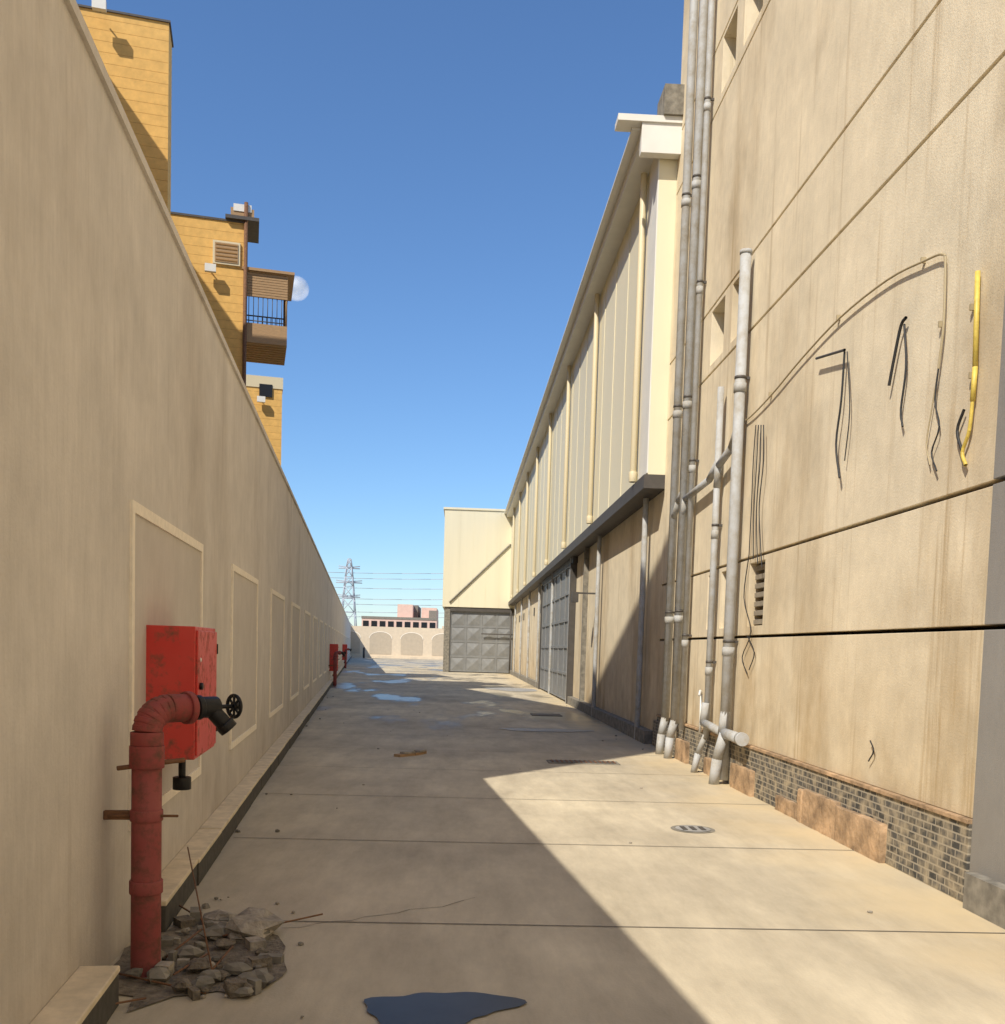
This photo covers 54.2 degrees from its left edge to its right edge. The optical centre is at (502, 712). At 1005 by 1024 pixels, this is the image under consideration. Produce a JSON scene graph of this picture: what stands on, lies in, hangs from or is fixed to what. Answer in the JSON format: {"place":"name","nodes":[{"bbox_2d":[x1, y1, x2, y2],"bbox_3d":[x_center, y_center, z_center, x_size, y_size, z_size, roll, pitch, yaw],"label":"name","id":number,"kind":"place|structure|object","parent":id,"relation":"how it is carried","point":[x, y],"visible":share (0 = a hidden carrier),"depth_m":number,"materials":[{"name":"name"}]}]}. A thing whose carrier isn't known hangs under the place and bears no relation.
{"place":"outdoors","nodes":[
{"label":"outdoors","id":0,"kind":"place"},
{"bbox_2d":[76,0,683,628],"label":"sky","id":1,"kind":"structure","parent":0,"point":[434,179],"materials":[{"name":"blue"}]},
{"bbox_2d":[361,604,437,627],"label":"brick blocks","id":2,"kind":"structure","parent":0,"point":[412,616],"depth_m":173.83,"materials":[{"name":"pink brick"}]},
{"bbox_2d":[106,657,1004,1023],"bbox_3d":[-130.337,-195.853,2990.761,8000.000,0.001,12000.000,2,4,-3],"label":"ground","id":3,"kind":"structure","parent":0,"point":[622,955],"depth_m":6.18,"materials":[{"name":"concrete"}]},
{"bbox_2d":[103,625,242,977],"bbox_3d":[-1.585,0.416,5.085,0.557,1.720,1.617,1,4,-8],"label":"fire cabinet standpipe","id":4,"kind":"object","parent":3,"relation":"on","point":[181,717],"visible":0.98,"depth_m":4.37,"materials":[{"name":"red metal"}]},
{"bbox_2d":[0,0,350,1023],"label":"wall","id":5,"kind":"structure","parent":3,"relation":"on","point":[142,480],"depth_m":4.16,"materials":[{"name":"paint"}]},
{"bbox_2d":[78,0,294,464],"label":"orange building bays","id":6,"kind":"object","parent":3,"relation":"on","point":[135,51],"visible":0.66,"depth_m":29.44,"materials":[{"name":"orange brick"}]},
{"bbox_2d":[30,656,350,1023],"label":"kerb","id":7,"kind":"structure","parent":3,"relation":"on","point":[86,995],"depth_m":5.78,"materials":[{"name":"concrete"}]},
{"bbox_2d":[113,847,322,1017],"bbox_3d":[-1.396,0.979,4.676,1.034,0.406,2.045,1,4,-8],"label":"rubble pile","id":8,"kind":"object","parent":3,"relation":"on","point":[234,955],"visible":0.94,"depth_m":4.54,"materials":[{"name":"grey stone"}]},
{"bbox_2d":[329,644,345,685],"bbox_3d":[-6.086,-1.696,36.199,0.617,1.650,1.774,1,4,-8],"label":"fire cabinet","id":9,"kind":"object","parent":3,"relation":"on","point":[333,658],"visible":0.99,"depth_m":35.60,"materials":[{"name":"red metal"}]},
{"bbox_2d":[342,644,351,667],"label":"fire cabinet","id":10,"kind":"object","parent":3,"relation":"on","point":[344,648],"visible":0.92,"depth_m":61.86,"materials":[{"name":"red metal"}]},
{"bbox_2d":[336,558,361,625],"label":"pylon","id":11,"kind":"object","parent":3,"relation":"on","point":[345,582],"visible":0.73,"depth_m":413.35,"materials":[{"name":"silver metal"}]},
{"bbox_2d":[329,572,443,617],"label":"power lines","id":12,"kind":"object","parent":11,"relation":"attached to","point":[388,588],"visible":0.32,"depth_m":415.80,"materials":[{"name":"silver metal"}]},
{"bbox_2d":[289,897,474,927],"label":"slab cracks","id":13,"kind":"object","parent":3,"relation":"on","point":[375,915],"visible":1,"depth_m":5.44,"materials":[{"name":"brown"}]},
{"bbox_2d":[176,696,616,972],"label":"litter","id":14,"kind":"object","parent":3,"relation":"on","point":[400,754],"visible":0.97,"depth_m":13.33,"materials":[{"name":"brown wood"}]},
{"bbox_2d":[350,626,443,659],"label":"end wall","id":15,"kind":"structure","parent":3,"relation":"on","point":[401,642],"depth_m":118.23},
{"bbox_2d":[442,507,514,673],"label":"building","id":16,"kind":"structure","parent":3,"relation":"on","point":[478,622],"depth_m":59.66,"materials":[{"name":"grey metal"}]},
{"bbox_2d":[364,687,593,1023],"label":"puddles","id":17,"kind":"object","parent":3,"relation":"on","point":[441,1008],"visible":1,"depth_m":4.10,"materials":[{"name":"liquid"}]},
{"bbox_2d":[228,712,872,912],"bbox_3d":[-0.208,0.505,15.255,4.917,0.018,21.657,1,4,-6],"label":"scattered grit","id":18,"kind":"object","parent":3,"relation":"on","point":[629,842],"visible":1,"depth_m":9.68,"materials":[{"name":"grey concrete"}]},
{"bbox_2d":[235,667,995,932],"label":"slab joints","id":19,"kind":"object","parent":3,"relation":"on","point":[573,844],"visible":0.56,"depth_m":7.51,"materials":[{"name":"brown"}]},
{"bbox_2d":[530,713,714,832],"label":"drains","id":20,"kind":"object","parent":3,"relation":"on","point":[692,828],"visible":1,"depth_m":13.07,"materials":[{"name":"metal"}]},
{"bbox_2d":[655,0,752,784],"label":"drain pipes","id":21,"kind":"object","parent":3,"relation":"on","point":[682,502],"visible":1,"depth_m":13.50,"materials":[{"name":"grey plastic"}]},
{"bbox_2d":[652,0,1004,901],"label":"building","id":22,"kind":"structure","parent":3,"relation":"on","point":[856,150],"depth_m":8.02,"materials":[{"name":"paint"}]},
{"bbox_2d":[742,253,980,761],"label":"wall cables","id":23,"kind":"object","parent":22,"relation":"attached to","point":[975,308],"depth_m":7.17,"materials":[{"name":"grey rubber"}]},
{"bbox_2d":[963,872,1004,928],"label":"plinth","id":24,"kind":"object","parent":3,"relation":"on","point":[983,897],"visible":1,"depth_m":5.78,"materials":[{"name":"grey concrete"}]},
{"bbox_2d":[504,83,684,743],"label":"building","id":25,"kind":"structure","parent":0,"point":[584,510],"depth_m":20.34,"materials":[{"name":"paint"}]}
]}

